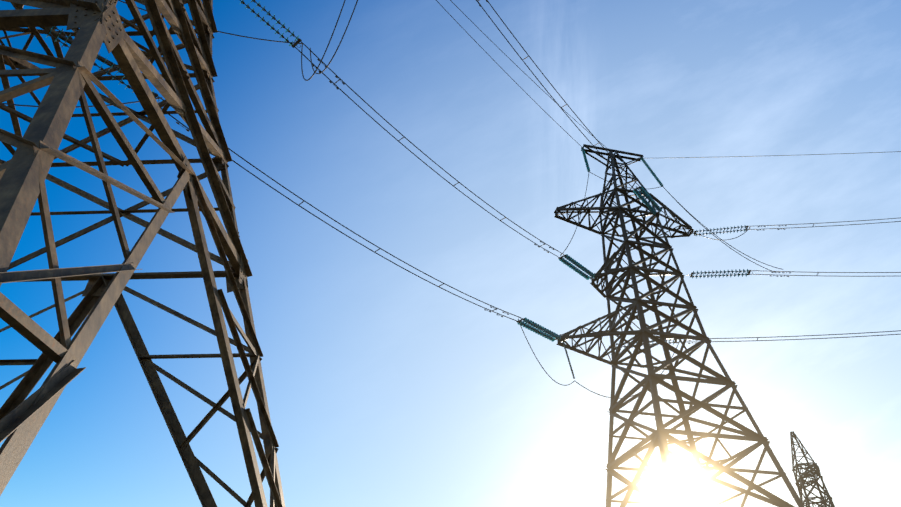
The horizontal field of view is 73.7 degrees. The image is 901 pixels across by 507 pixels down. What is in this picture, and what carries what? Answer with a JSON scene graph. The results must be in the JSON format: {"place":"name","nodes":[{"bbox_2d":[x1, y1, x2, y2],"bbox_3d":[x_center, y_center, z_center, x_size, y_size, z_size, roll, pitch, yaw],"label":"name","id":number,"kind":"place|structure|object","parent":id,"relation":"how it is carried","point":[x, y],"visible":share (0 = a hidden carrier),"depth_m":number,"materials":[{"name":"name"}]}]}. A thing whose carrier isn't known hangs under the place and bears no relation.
{"place":"outdoors","nodes":[
{"label":"outdoors","id":0,"kind":"place"},
{"bbox_2d":[0,0,900,506],"label":"sky","id":1,"kind":"structure","parent":0,"point":[385,386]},
{"label":"ground","id":2,"kind":"structure","parent":0,"visible":0},
{"bbox_2d":[0,0,284,506],"bbox_3d":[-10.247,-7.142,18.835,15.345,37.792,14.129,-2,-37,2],"label":"tower","id":3,"kind":"structure","parent":2,"relation":"on","point":[93,25],"depth_m":13.93,"materials":[{"name":"metal"}]},
{"bbox_2d":[43,0,817,378],"bbox_3d":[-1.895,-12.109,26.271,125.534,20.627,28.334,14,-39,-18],"label":"line fittings","id":4,"kind":"object","parent":3,"relation":"attached to","point":[299,40],"visible":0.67,"depth_m":34.01,"materials":[{"name":"grey metal"}]},
{"bbox_2d":[554,144,803,506],"bbox_3d":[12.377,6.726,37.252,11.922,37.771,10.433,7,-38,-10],"label":"tower","id":5,"kind":"structure","parent":2,"relation":"on","point":[660,437],"depth_m":36.79,"materials":[{"name":"grey metal"}]},
{"bbox_2d":[46,0,747,376],"bbox_3d":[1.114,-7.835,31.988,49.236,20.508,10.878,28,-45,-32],"label":"glass insulator","id":6,"kind":"object","parent":5,"relation":"attached to","point":[582,270],"visible":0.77,"depth_m":38.20,"materials":[{"name":"teal glass"}]},
{"bbox_2d":[2,0,900,398],"bbox_3d":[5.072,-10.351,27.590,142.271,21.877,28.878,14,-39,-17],"label":"conductors","id":7,"kind":"object","parent":5,"relation":"attached to","point":[510,220],"visible":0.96,"depth_m":33.10,"materials":[{"name":"grey metal"}]},
{"bbox_2d":[790,431,834,506],"bbox_3d":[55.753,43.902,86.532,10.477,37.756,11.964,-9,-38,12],"label":"tower","id":8,"kind":"structure","parent":2,"relation":"on","point":[811,473],"depth_m":93.13,"materials":[{"name":"grey metal"}]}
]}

